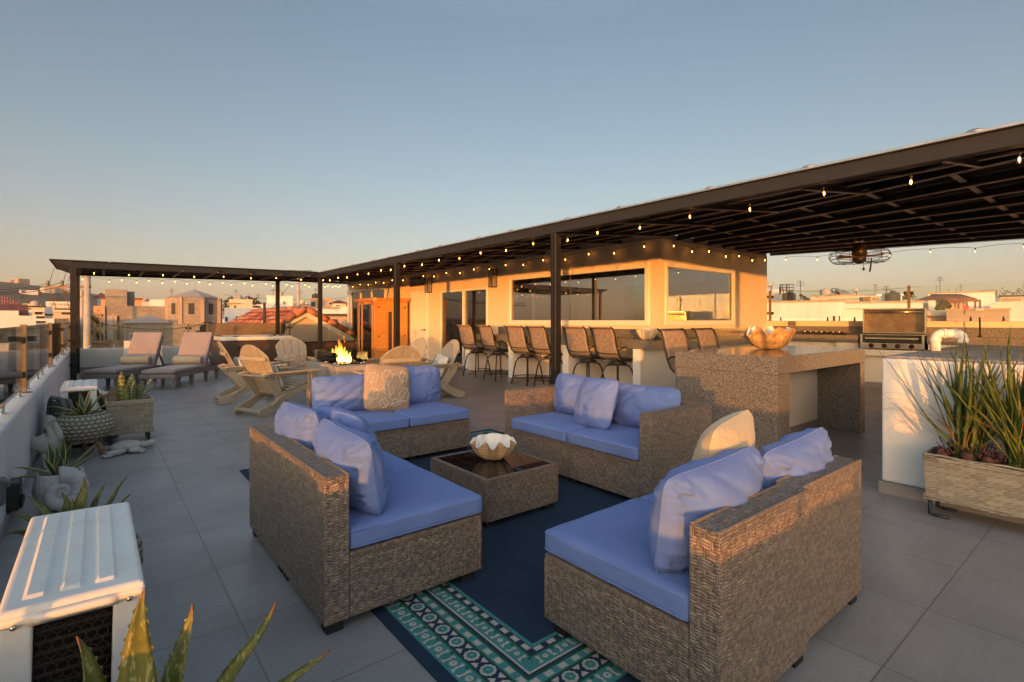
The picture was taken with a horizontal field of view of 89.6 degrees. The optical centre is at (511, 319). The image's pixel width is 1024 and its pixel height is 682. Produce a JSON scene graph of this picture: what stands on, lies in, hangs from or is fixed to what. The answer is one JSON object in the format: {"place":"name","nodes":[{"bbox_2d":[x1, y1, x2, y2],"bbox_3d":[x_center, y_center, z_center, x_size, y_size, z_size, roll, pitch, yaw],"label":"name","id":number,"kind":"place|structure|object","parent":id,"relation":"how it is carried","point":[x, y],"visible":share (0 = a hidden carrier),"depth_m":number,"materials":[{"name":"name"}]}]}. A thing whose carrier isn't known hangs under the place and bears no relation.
{"place":"outdoors","nodes":[
{"label":"outdoors","id":0,"kind":"place"},
{"bbox_2d":[76,588,329,681],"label":"aloe","id":1,"kind":"object","parent":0,"point":[138,660],"visible":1,"depth_m":1.08,"materials":[{"name":"green plant"}]},
{"bbox_2d":[228,303,355,340],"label":"gabled house","id":2,"kind":"structure","parent":0,"point":[303,320],"depth_m":19.27,"materials":[{"name":"tile"}]},
{"bbox_2d":[0,282,927,314],"bbox_3d":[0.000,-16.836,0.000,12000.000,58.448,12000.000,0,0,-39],"label":"ground","id":3,"kind":"structure","parent":0,"point":[42,298],"depth_m":534.76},
{"bbox_2d":[0,304,28,315],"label":"town house","id":4,"kind":"structure","parent":3,"relation":"on","point":[13,309],"depth_m":40.56,"materials":[{"name":"paint"}]},
{"bbox_2d":[0,316,35,327],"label":"town house","id":5,"kind":"structure","parent":3,"relation":"on","point":[10,321],"depth_m":24.19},
{"bbox_2d":[28,301,45,317],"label":"town house","id":6,"kind":"structure","parent":3,"relation":"on","point":[37,309],"depth_m":62.43,"materials":[{"name":"paint"}]},
{"bbox_2d":[46,301,69,320],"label":"hotel building","id":7,"kind":"structure","parent":3,"relation":"on","point":[62,310],"depth_m":94.87,"materials":[{"name":"beige paint"}]},
{"bbox_2d":[46,267,90,347],"bbox_3d":[-20.633,2.881,24.047,2.095,10.839,0.367,0,0,3],"label":"utility pole","id":8,"kind":"object","parent":3,"relation":"on","point":[86,286],"visible":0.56,"depth_m":23.93,"materials":[{"name":"wood"}]},
{"bbox_2d":[91,313,123,347],"bbox_3d":[-24.772,0.630,32.016,4.459,2.139,2.152,0,0,0],"label":"scaffold","id":9,"kind":"object","parent":3,"relation":"on","point":[109,343],"visible":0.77,"depth_m":32.93,"materials":[{"name":"brown wood"}]},
{"bbox_2d":[8,278,223,322],"bbox_3d":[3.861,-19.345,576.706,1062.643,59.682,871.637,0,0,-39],"label":"distant town","id":10,"kind":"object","parent":3,"relation":"on","point":[145,302],"visible":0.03,"depth_m":569.50,"materials":[{"name":"beige paint"}]},
{"bbox_2d":[103,289,164,347],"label":"block building","id":11,"kind":"structure","parent":3,"relation":"on","point":[120,305],"depth_m":37.58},
{"bbox_2d":[122,284,221,345],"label":"turret house","id":12,"kind":"structure","parent":3,"relation":"on","point":[194,308],"depth_m":33.39,"materials":[{"name":"beige paint"}]},
{"bbox_2d":[227,294,252,307],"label":"town house","id":13,"kind":"structure","parent":3,"relation":"on","point":[238,301],"depth_m":60.07,"materials":[{"name":"paint"}]},
{"bbox_2d":[224,294,259,322],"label":"town house","id":14,"kind":"structure","parent":3,"relation":"on","point":[230,314],"depth_m":51.51,"materials":[{"name":"paint"}]},
{"bbox_2d":[266,291,292,307],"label":"town house","id":15,"kind":"structure","parent":3,"relation":"on","point":[285,301],"depth_m":58.11,"materials":[{"name":"paint"}]},
{"bbox_2d":[767,281,846,320],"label":"town house","id":16,"kind":"structure","parent":3,"relation":"on","point":[794,309],"depth_m":33.86,"materials":[{"name":"paint"}]},
{"bbox_2d":[810,288,879,301],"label":"town house","id":17,"kind":"structure","parent":3,"relation":"on","point":[825,293],"depth_m":46.34,"materials":[{"name":"white paint"}]},
{"bbox_2d":[846,291,923,320],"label":"town house","id":18,"kind":"structure","parent":3,"relation":"on","point":[892,299],"depth_m":33.65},
{"bbox_2d":[927,310,945,320],"bbox_3d":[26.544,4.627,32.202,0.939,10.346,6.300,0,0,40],"label":"town house","id":19,"kind":"structure","parent":3,"relation":"on","point":[936,315],"depth_m":29.99,"materials":[{"name":"paint"}]},
{"bbox_2d":[927,280,995,310],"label":"town house","id":20,"kind":"structure","parent":3,"relation":"on","point":[985,297],"depth_m":39.44,"materials":[{"name":"paint"}]},
{"bbox_2d":[945,308,1010,320],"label":"town house","id":21,"kind":"structure","parent":3,"relation":"on","point":[992,314],"depth_m":27.99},
{"bbox_2d":[914,294,980,308],"bbox_3d":[27.527,-1.058,32.783,3.484,1.218,1.693,0,0,0],"label":"tiled porch","id":22,"kind":"object","parent":21,"relation":"on","point":[957,301],"visible":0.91,"depth_m":32.55,"materials":[{"name":"ceramic"}]},
{"bbox_2d":[989,301,1023,320],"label":"town house","id":23,"kind":"structure","parent":3,"relation":"on","point":[1017,311],"depth_m":34.10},
{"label":"lower storeys","id":24,"kind":"object","parent":3,"relation":"on","visible":0},
{"bbox_2d":[0,361,1023,681],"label":"deck floor","id":25,"kind":"structure","parent":24,"relation":"on","point":[940,599],"depth_m":2.64,"materials":[{"name":"tile"}]},
{"bbox_2d":[0,348,69,544],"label":"parapet wall","id":26,"kind":"structure","parent":25,"relation":"on","point":[22,420],"depth_m":4.20,"materials":[{"name":"paint"}]},
{"bbox_2d":[6,477,24,512],"bbox_3d":[-3.216,1.130,3.342,0.076,0.180,0.180,0,0,-39],"label":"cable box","id":27,"kind":"object","parent":26,"relation":"attached to","point":[15,498],"visible":0.95,"depth_m":3.28,"materials":[{"name":"black plastic"}]},
{"bbox_2d":[0,321,69,414],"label":"glass railing","id":28,"kind":"object","parent":26,"relation":"on","point":[29,354],"visible":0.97,"depth_m":4.78,"materials":[{"name":"clear glass"}]},
{"bbox_2d":[30,415,63,468],"bbox_3d":[-4.071,1.067,4.523,0.249,0.466,0.168,0,0,-4],"label":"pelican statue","id":29,"kind":"object","parent":25,"relation":"on","point":[53,436],"visible":0.78,"depth_m":4.49,"materials":[{"name":"grey stone"}]},
{"bbox_2d":[44,396,73,445],"bbox_3d":[-4.500,1.021,5.041,0.494,0.521,0.248,0,0,31],"label":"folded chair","id":30,"kind":"object","parent":25,"relation":"on","point":[59,402],"visible":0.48,"depth_m":5.09,"materials":[{"name":"plastic"}]},
{"bbox_2d":[31,466,88,511],"bbox_3d":[-3.098,1.143,3.543,0.301,0.311,0.326,0,0,-39],"label":"shell pot","id":31,"kind":"object","parent":25,"relation":"on","point":[67,481],"visible":0.76,"depth_m":3.44,"materials":[{"name":"ceramic"}]},
{"bbox_2d":[10,437,97,478],"bbox_3d":[-3.123,0.952,3.533,0.451,0.261,0.221,0,0,-39],"label":"agave","id":32,"kind":"object","parent":31,"relation":"on","point":[59,457],"visible":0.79,"depth_m":3.56,"materials":[{"name":"green plant"}]},
{"bbox_2d":[0,502,144,681],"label":"air conditioner","id":33,"kind":"object","parent":25,"relation":"on","point":[78,573],"visible":0.94,"depth_m":1.28,"materials":[{"name":"paint"}]},
{"bbox_2d":[60,379,97,445],"bbox_3d":[-4.619,0.988,5.516,0.296,0.622,0.837,0,0,-39],"label":"air conditioner","id":34,"kind":"object","parent":25,"relation":"on","point":[72,390],"visible":0.36,"depth_m":5.26,"materials":[{"name":"paint"}]},
{"bbox_2d":[56,410,115,454],"bbox_3d":[-4.088,1.097,4.925,0.480,0.414,0.480,0,0,-39],"label":"round planter","id":35,"kind":"object","parent":25,"relation":"on","point":[96,426],"visible":0.81,"depth_m":4.79,"materials":[{"name":"wicker"}]},
{"bbox_2d":[48,390,118,414],"bbox_3d":[-4.080,0.799,4.914,0.526,0.238,0.211,0,0,-39],"label":"agave","id":36,"kind":"object","parent":35,"relation":"on","point":[85,407],"visible":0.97,"depth_m":4.91,"materials":[{"name":"green plant"}]},
{"bbox_2d":[97,387,118,438],"bbox_3d":[-4.468,1.019,5.731,0.346,0.561,0.361,0,0,-39],"label":"shell planter","id":37,"kind":"object","parent":25,"relation":"on","point":[107,395],"visible":0.33,"depth_m":5.63,"materials":[{"name":"ceramic"}]},
{"bbox_2d":[80,332,168,386],"bbox_3d":[-7.749,0.785,10.471,0.620,1.030,1.990,0,0,-8],"label":"sun lounger","id":38,"kind":"object","parent":25,"relation":"on","point":[146,344],"visible":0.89,"depth_m":10.81,"materials":[{"name":"fabric"}]},
{"bbox_2d":[120,356,151,363],"bbox_3d":[-7.774,0.838,10.654,0.540,0.176,0.176,0,0,-8],"label":"bolster","id":39,"kind":"object","parent":38,"relation":"on","point":[135,359],"visible":1,"depth_m":10.59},
{"bbox_2d":[97,439,155,457],"bbox_3d":[-3.785,1.245,5.083,0.461,0.110,0.416,0,0,-44],"label":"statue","id":40,"kind":"object","parent":25,"relation":"on","point":[123,447],"visible":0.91,"depth_m":5.00,"materials":[{"name":"grey stone"}]},
{"bbox_2d":[104,394,154,444],"bbox_3d":[-4.132,1.072,5.570,0.422,0.454,0.422,0,0,-39],"label":"square planter","id":41,"kind":"object","parent":25,"relation":"on","point":[132,416],"visible":0.73,"depth_m":5.43,"materials":[{"name":"beige plastic"}]},
{"bbox_2d":[113,371,155,400],"bbox_3d":[-4.093,0.724,5.601,0.382,0.346,0.176,0,0,-39],"label":"snake plant","id":42,"kind":"object","parent":41,"relation":"on","point":[129,389],"visible":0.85,"depth_m":5.52,"materials":[{"name":"green plant"}]},
{"bbox_2d":[135,530,142,565],"bbox_3d":[-1.895,1.132,2.325,0.380,0.334,0.380,0,0,-39],"label":"woven pot","id":43,"kind":"object","parent":25,"relation":"on","point":[139,543],"visible":0.02,"depth_m":2.40,"materials":[{"name":"wicker"}]},
{"bbox_2d":[4,477,130,535],"bbox_3d":[-1.956,0.879,2.313,0.431,0.306,0.231,0,0,-35],"label":"aloe","id":44,"kind":"object","parent":43,"relation":"in","point":[80,502],"visible":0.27,"depth_m":2.35,"materials":[{"name":"green plant"}]},
{"bbox_2d":[139,332,219,389],"bbox_3d":[-6.668,0.785,10.467,0.620,1.030,1.990,0,0,-8],"label":"sun lounger","id":45,"kind":"object","parent":25,"relation":"on","point":[196,343],"visible":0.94,"depth_m":10.81,"materials":[{"name":"fabric"}]},
{"bbox_2d":[172,356,202,364],"bbox_3d":[-6.693,0.838,10.650,0.540,0.176,0.176,0,0,-8],"label":"bolster","id":46,"kind":"object","parent":45,"relation":"on","point":[176,360],"visible":1,"depth_m":10.58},
{"bbox_2d":[80,341,356,370],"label":"parapet wall","id":47,"kind":"structure","parent":25,"relation":"on","point":[92,358],"depth_m":13.36,"materials":[{"name":"paint"}]},
{"bbox_2d":[199,322,293,364],"bbox_3d":[-7.411,0.687,14.613,2.315,1.224,1.984,0,0,-39],"label":"hot tub","id":48,"kind":"object","parent":25,"relation":"on","point":[233,339],"visible":0.69,"depth_m":14.14,"materials":[{"name":"brown wood"}]},
{"bbox_2d":[213,341,288,404],"bbox_3d":[-4.216,0.818,8.314,1.002,0.965,0.729,0,0,-37],"label":"adirondack chair","id":49,"kind":"object","parent":25,"relation":"on","point":[239,388],"visible":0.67,"depth_m":8.00,"materials":[{"name":"wood"}]},
{"bbox_2d":[233,344,321,416],"bbox_3d":[-3.338,0.818,7.337,0.729,0.965,1.002,0,0,27],"label":"adirondack chair","id":50,"kind":"object","parent":25,"relation":"on","point":[261,382],"visible":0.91,"depth_m":7.11,"materials":[{"name":"wood"}]},
{"bbox_2d":[274,337,314,390],"bbox_3d":[-4.031,0.818,9.688,0.729,0.965,1.002,0,0,-41],"label":"adirondack chair","id":51,"kind":"object","parent":25,"relation":"on","point":[298,346],"visible":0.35,"depth_m":9.91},
{"bbox_2d":[282,354,306,367],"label":"throw pillow","id":52,"kind":"object","parent":51,"relation":"on","point":[300,360],"visible":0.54,"depth_m":9.74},
{"bbox_2d":[299,340,356,360],"bbox_3d":[-5.947,0.973,16.134,1.990,0.615,0.640,0,0,-39],"label":"storage bench","id":53,"kind":"object","parent":25,"relation":"on","point":[328,346],"visible":0.35,"depth_m":15.96,"materials":[{"name":"brown wood"}]},
{"bbox_2d":[306,349,370,383],"bbox_3d":[-2.800,0.903,8.398,0.640,0.787,1.480,0,0,-39],"label":"fire pit","id":54,"kind":"object","parent":25,"relation":"on","point":[328,363],"visible":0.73,"depth_m":8.12,"materials":[{"name":"concrete"}]},
{"bbox_2d":[332,339,351,362],"bbox_3d":[-2.794,0.450,8.379,0.205,0.455,0.818,0,0,-39],"label":"fire","id":55,"kind":"object","parent":54,"relation":"on","point":[341,354],"visible":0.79,"depth_m":8.26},
{"bbox_2d":[354,298,409,362],"bbox_3d":[-4.136,0.319,16.364,1.180,1.958,1.510,0,0,-39],"label":"sauna cabin","id":56,"kind":"object","parent":25,"relation":"on","point":[375,327],"visible":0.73,"depth_m":15.81,"materials":[{"name":"brown wood"}]},
{"bbox_2d":[362,304,371,357],"bbox_3d":[-4.501,0.365,15.981,0.041,1.650,0.690,0,0,-39],"label":"glass door","id":57,"kind":"structure","parent":56,"relation":"in","point":[367,309],"depth_m":15.97,"materials":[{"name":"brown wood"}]},
{"bbox_2d":[386,310,393,351],"bbox_3d":[-3.734,0.350,15.800,0.240,1.300,0.011,0,0,-39],"label":"window","id":58,"kind":"structure","parent":56,"relation":"in","point":[389,313],"depth_m":15.79,"materials":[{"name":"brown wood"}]},
{"bbox_2d":[353,345,421,374],"bbox_3d":[-1.658,0.818,7.038,0.729,0.965,1.002,0,0,-35],"label":"adirondack chair","id":59,"kind":"object","parent":25,"relation":"on","point":[410,355],"visible":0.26,"depth_m":6.71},
{"bbox_2d":[368,337,428,363],"bbox_3d":[-2.069,0.818,9.605,1.002,0.965,0.729,0,0,-43],"label":"adirondack chair","id":60,"kind":"object","parent":25,"relation":"on","point":[419,344],"visible":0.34,"depth_m":9.73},
{"bbox_2d":[239,429,641,681],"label":"area rug","id":61,"kind":"object","parent":25,"relation":"on","point":[489,622],"visible":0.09,"depth_m":2.24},
{"bbox_2d":[249,423,481,634],"bbox_3d":[-0.868,0.971,2.869,0.808,0.656,1.339,0,0,-39],"label":"wicker sofa","id":62,"kind":"object","parent":61,"relation":"on","point":[338,559],"visible":0.85,"depth_m":2.37,"materials":[{"name":"wicker"}]},
{"bbox_2d":[274,402,328,449],"bbox_3d":[-1.216,0.692,3.009,0.282,0.392,0.656,-13,6,-38],"label":"throw pillow","id":63,"kind":"object","parent":62,"relation":"on","point":[297,422],"visible":0.4,"depth_m":2.82,"materials":[{"name":"blue fabric"}]},
{"bbox_2d":[317,406,381,449],"bbox_3d":[-0.927,0.695,2.965,0.459,0.419,0.211,4,28,39],"label":"throw pillow","id":64,"kind":"object","parent":62,"relation":"on","point":[351,419],"visible":0.28,"depth_m":2.82,"materials":[{"name":"blue fabric"}]},
{"bbox_2d":[312,418,389,515],"bbox_3d":[-0.797,0.705,2.520,0.288,0.364,0.636,-11,9,-38],"label":"throw pillow","id":65,"kind":"object","parent":62,"relation":"on","point":[357,455],"visible":0.75,"depth_m":2.30,"materials":[{"name":"blue fabric"}]},
{"bbox_2d":[306,387,469,460],"bbox_3d":[-1.185,0.971,5.000,1.329,0.656,0.848,0,0,-39],"label":"wicker sofa","id":66,"kind":"object","parent":61,"relation":"on","point":[412,431],"visible":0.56,"depth_m":4.81,"materials":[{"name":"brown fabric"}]},
{"bbox_2d":[311,374,365,410],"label":"throw pillow","id":67,"kind":"object","parent":66,"relation":"on","point":[346,392],"visible":0.55,"depth_m":4.80,"materials":[{"name":"blue fabric"}]},
{"bbox_2d":[363,364,409,411],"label":"throw pillow","id":68,"kind":"object","parent":66,"relation":"on","point":[386,387],"visible":0.95,"depth_m":4.96,"materials":[{"name":"fabric"}]},
{"bbox_2d":[402,366,440,403],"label":"throw pillow","id":69,"kind":"object","parent":66,"relation":"on","point":[425,384],"visible":0.52,"depth_m":5.40,"materials":[{"name":"blue fabric"}]},
{"bbox_2d":[430,449,557,527],"bbox_3d":[-0.133,1.143,3.621,0.616,0.311,0.686,0,0,-39],"label":"coffee table","id":70,"kind":"object","parent":61,"relation":"on","point":[513,482],"visible":0.78,"depth_m":3.41,"materials":[{"name":"wicker"}]},
{"bbox_2d":[470,433,515,460],"bbox_3d":[-0.134,0.916,3.669,0.331,0.148,0.324,0,0,-1],"label":"clam shell bowl","id":71,"kind":"object","parent":70,"relation":"on","point":[493,446],"visible":1,"depth_m":3.63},
{"bbox_2d":[505,384,711,498],"bbox_3d":[0.721,0.971,4.327,0.779,0.656,1.620,0,0,-39],"label":"wicker sofa","id":72,"kind":"object","parent":61,"relation":"on","point":[650,452],"visible":0.81,"depth_m":3.86,"materials":[{"name":"wicker"}]},
{"bbox_2d":[553,373,603,414],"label":"throw pillow","id":73,"kind":"object","parent":72,"relation":"on","point":[566,389],"visible":0.38,"depth_m":4.73,"materials":[{"name":"blue fabric"}]},
{"bbox_2d":[573,378,618,429],"bbox_3d":[0.690,0.689,4.271,0.193,0.419,0.439,24,-17,-29],"label":"throw pillow","id":74,"kind":"object","parent":72,"relation":"on","point":[596,403],"visible":0.98,"depth_m":4.16,"materials":[{"name":"blue fabric"}]},
{"bbox_2d":[612,383,680,427],"bbox_3d":[1.067,0.709,4.173,0.266,0.356,0.656,11,-8,-38],"label":"throw pillow","id":75,"kind":"object","parent":72,"relation":"on","point":[634,401],"visible":0.51,"depth_m":4.08,"materials":[{"name":"blue fabric"}]},
{"bbox_2d":[544,454,861,681],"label":"wicker sofa","id":76,"kind":"object","parent":61,"relation":"on","point":[766,587],"visible":0.81,"depth_m":1.84,"materials":[{"name":"wicker"}]},
{"bbox_2d":[647,446,765,572],"bbox_3d":[0.753,0.705,1.958,0.656,0.363,0.293,-3,10,-39],"label":"throw pillow","id":77,"kind":"object","parent":76,"relation":"on","point":[685,494],"visible":0.7,"depth_m":1.77,"materials":[{"name":"blue fabric"}]},
{"bbox_2d":[692,410,754,459],"bbox_3d":[0.948,0.658,2.329,0.220,0.468,0.498,18,15,39],"label":"throw pillow","id":78,"kind":"object","parent":76,"relation":"on","point":[735,430],"visible":0.38,"depth_m":2.17,"materials":[{"name":"fabric"}]},
{"bbox_2d":[760,427,833,488],"bbox_3d":[1.263,0.708,2.341,0.636,0.362,0.267,-4,13,-39],"label":"throw pillow","id":79,"kind":"object","parent":76,"relation":"on","point":[806,451],"visible":0.47,"depth_m":2.21,"materials":[{"name":"blue fabric"}]},
{"bbox_2d":[419,339,464,397],"bbox_3d":[-1.343,0.818,8.542,1.002,0.965,0.729,0,0,-35],"label":"adirondack chair","id":80,"kind":"object","parent":25,"relation":"on","point":[451,350],"visible":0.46,"depth_m":8.52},
{"bbox_2d":[456,324,491,377],"bbox_3d":[-0.847,0.705,11.811,0.734,1.194,0.623,0,0,-43],"label":"bar stool","id":81,"kind":"object","parent":25,"relation":"on","point":[467,338],"visible":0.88,"depth_m":11.69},
{"bbox_2d":[475,325,507,380],"bbox_3d":[-0.344,0.705,11.185,0.734,1.194,0.623,0,0,-36],"label":"bar stool","id":82,"kind":"object","parent":25,"relation":"on","point":[488,342],"visible":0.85,"depth_m":11.08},
{"bbox_2d":[503,325,543,385],"bbox_3d":[0.271,0.705,10.388,0.734,1.194,0.623,0,0,-42],"label":"bar stool","id":83,"kind":"object","parent":25,"relation":"on","point":[517,341],"visible":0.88,"depth_m":10.28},
{"bbox_2d":[49,121,1023,384],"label":"pergola","id":84,"kind":"object","parent":25,"relation":"on","point":[975,199],"visible":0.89,"depth_m":7.20,"materials":[{"name":"black metal"}]},
{"bbox_2d":[323,150,1022,280],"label":"string light","id":85,"kind":"object","parent":84,"relation":"hanging from","point":[911,175],"visible":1,"depth_m":4.76,"materials":[{"name":"black plastic"}]},
{"bbox_2d":[828,239,891,271],"bbox_3d":[6.061,-1.115,9.000,0.929,0.570,0.929,0,0,-39],"label":"ceiling fan","id":86,"kind":"object","parent":84,"relation":"hanging from","point":[859,253],"visible":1,"depth_m":8.94,"materials":[{"name":"black metal"}]},
{"bbox_2d":[525,325,562,386],"bbox_3d":[0.696,0.705,9.890,0.734,1.194,0.623,0,0,-37],"label":"bar stool","id":87,"kind":"object","parent":25,"relation":"on","point":[539,342],"visible":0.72,"depth_m":9.77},
{"bbox_2d":[347,236,766,367],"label":"rooftop house","id":88,"kind":"structure","parent":25,"relation":"on","point":[657,282],"depth_m":12.24,"materials":[{"name":"paint"}]},
{"bbox_2d":[350,287,384,339],"bbox_3d":[-5.322,0.075,19.003,0.100,2.390,3.150,0,0,-39],"label":"sliding door","id":89,"kind":"structure","parent":88,"relation":"in","point":[374,292],"depth_m":19.82,"materials":[{"name":"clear glass"}]},
{"bbox_2d":[411,290,428,361],"bbox_3d":[-2.881,0.210,15.839,0.097,2.180,1.099,0,0,-39],"label":"door","id":90,"kind":"structure","parent":88,"relation":"in","point":[419,299],"depth_m":15.76,"materials":[{"name":"paint"}]},
{"bbox_2d":[440,287,487,365],"bbox_3d":[-1.327,0.220,14.011,0.130,2.100,2.314,0,0,-39],"label":"sliding door","id":91,"kind":"structure","parent":88,"relation":"in","point":[468,306],"depth_m":14.12,"materials":[{"name":"clear glass"}]},
{"bbox_2d":[508,262,649,325],"bbox_3d":[1.203,-0.460,10.841,0.060,1.150,4.070,0,0,-39],"label":"window","id":92,"kind":"structure","parent":88,"relation":"in","point":[646,265],"depth_m":10.25,"materials":[{"name":"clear glass"}]},
{"bbox_2d":[664,262,734,324],"bbox_3d":[3.650,-0.460,9.903,2.420,1.130,0.042,0,0,-39],"label":"window","id":93,"kind":"structure","parent":88,"relation":"in","point":[667,264],"depth_m":9.70,"materials":[{"name":"white glass"}]},
{"bbox_2d":[561,326,604,378],"bbox_3d":[1.307,0.705,9.131,0.734,1.194,0.623,0,0,-41],"label":"bar stool","id":94,"kind":"object","parent":25,"relation":"on","point":[577,342],"visible":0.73,"depth_m":9.01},
{"bbox_2d":[464,327,749,387],"bbox_3d":[2.186,0.738,11.405,4.300,1.125,5.237,0,0,-39],"label":"bar counter","id":95,"kind":"object","parent":25,"relation":"on","point":[649,365],"visible":0.43,"depth_m":9.72,"materials":[{"name":"stone"}]},
{"bbox_2d":[588,326,632,381],"bbox_3d":[1.723,0.705,8.614,0.734,1.194,0.623,0,0,-35],"label":"bar stool","id":96,"kind":"object","parent":25,"relation":"on","point":[605,343],"visible":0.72,"depth_m":8.50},
{"bbox_2d":[657,328,690,372],"bbox_3d":[2.264,0.705,6.413,0.623,1.194,0.734,0,0,-36],"label":"bar stool","id":97,"kind":"object","parent":25,"relation":"on","point":[675,339],"visible":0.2,"depth_m":6.58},
{"bbox_2d":[691,327,719,349],"bbox_3d":[2.867,0.705,6.899,0.623,1.194,0.734,0,0,-41],"label":"bar stool","id":98,"kind":"object","parent":25,"relation":"on","point":[707,338],"visible":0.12,"depth_m":7.09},
{"bbox_2d":[675,345,864,451],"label":"granite island","id":99,"kind":"structure","parent":25,"relation":"on","point":[778,394],"depth_m":5.20,"materials":[{"name":"brown stone"}]},
{"bbox_2d":[744,326,795,348],"bbox_3d":[2.904,0.202,5.847,0.526,0.260,0.534,0,0,41],"label":"clam shell bowl","id":100,"kind":"object","parent":99,"relation":"on","point":[770,337],"visible":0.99,"depth_m":5.70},
{"bbox_2d":[766,325,1023,387],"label":"kitchen counter","id":101,"kind":"object","parent":25,"relation":"on","point":[874,357],"visible":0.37,"depth_m":9.84,"materials":[{"name":"stone"}]},
{"bbox_2d":[860,308,926,349],"bbox_3d":[7.126,0.165,9.641,0.960,0.750,0.586,0,0,43],"label":"gas grill","id":102,"kind":"object","parent":101,"relation":"on","point":[909,325],"visible":0.99,"depth_m":9.65,"materials":[{"name":"silver metal"}]},
{"bbox_2d":[767,321,1023,348],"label":"parapet wall","id":103,"kind":"structure","parent":25,"relation":"on","point":[1003,324],"depth_m":9.54,"materials":[{"name":"paint"}]},
{"bbox_2d":[767,282,1015,320],"bbox_3d":[8.685,-0.312,8.918,8.040,0.685,0.130,0,0,43],"label":"glass railing","id":104,"kind":"object","parent":103,"relation":"on","point":[770,313],"visible":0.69,"depth_m":10.67,"materials":[{"name":"glass"}]},
{"bbox_2d":[879,345,1023,523],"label":"masonry shaft","id":105,"kind":"object","parent":25,"relation":"on","point":[905,444],"visible":0.58,"depth_m":3.73,"materials":[{"name":"white paint"}]},
{"bbox_2d":[929,328,968,350],"bbox_3d":[3.753,0.172,4.429,0.285,0.193,0.086,0,0,14],"label":"vent pipe","id":106,"kind":"object","parent":105,"relation":"on","point":[936,337],"visible":0.98,"depth_m":4.41,"materials":[{"name":"plastic"}]},
{"bbox_2d":[922,446,1023,519],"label":"long planter","id":107,"kind":"object","parent":25,"relation":"on","point":[989,484],"visible":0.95,"depth_m":3.25,"materials":[{"name":"wicker"}]},
{"bbox_2d":[856,333,1023,460],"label":"iris plant","id":108,"kind":"object","parent":107,"relation":"in","point":[969,433],"visible":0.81,"depth_m":3.32,"materials":[{"name":"green plant"}]},
{"bbox_2d":[912,323,1023,467],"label":"iris plant","id":109,"kind":"object","parent":107,"relation":"on","point":[1011,411],"visible":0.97,"depth_m":3.11,"materials":[{"name":"green plant"}]},
{"bbox_2d":[936,436,1007,462],"bbox_3d":[3.226,0.836,3.033,0.259,0.097,1.155,0,0,-39],"label":"succulent","id":110,"kind":"object","parent":107,"relation":"in","point":[997,455],"visible":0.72,"depth_m":3.28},
{"bbox_2d":[0,0,1023,307],"label":"sky","id":111,"kind":"structure","parent":0,"point":[295,135],"materials":[{"name":"blue"}]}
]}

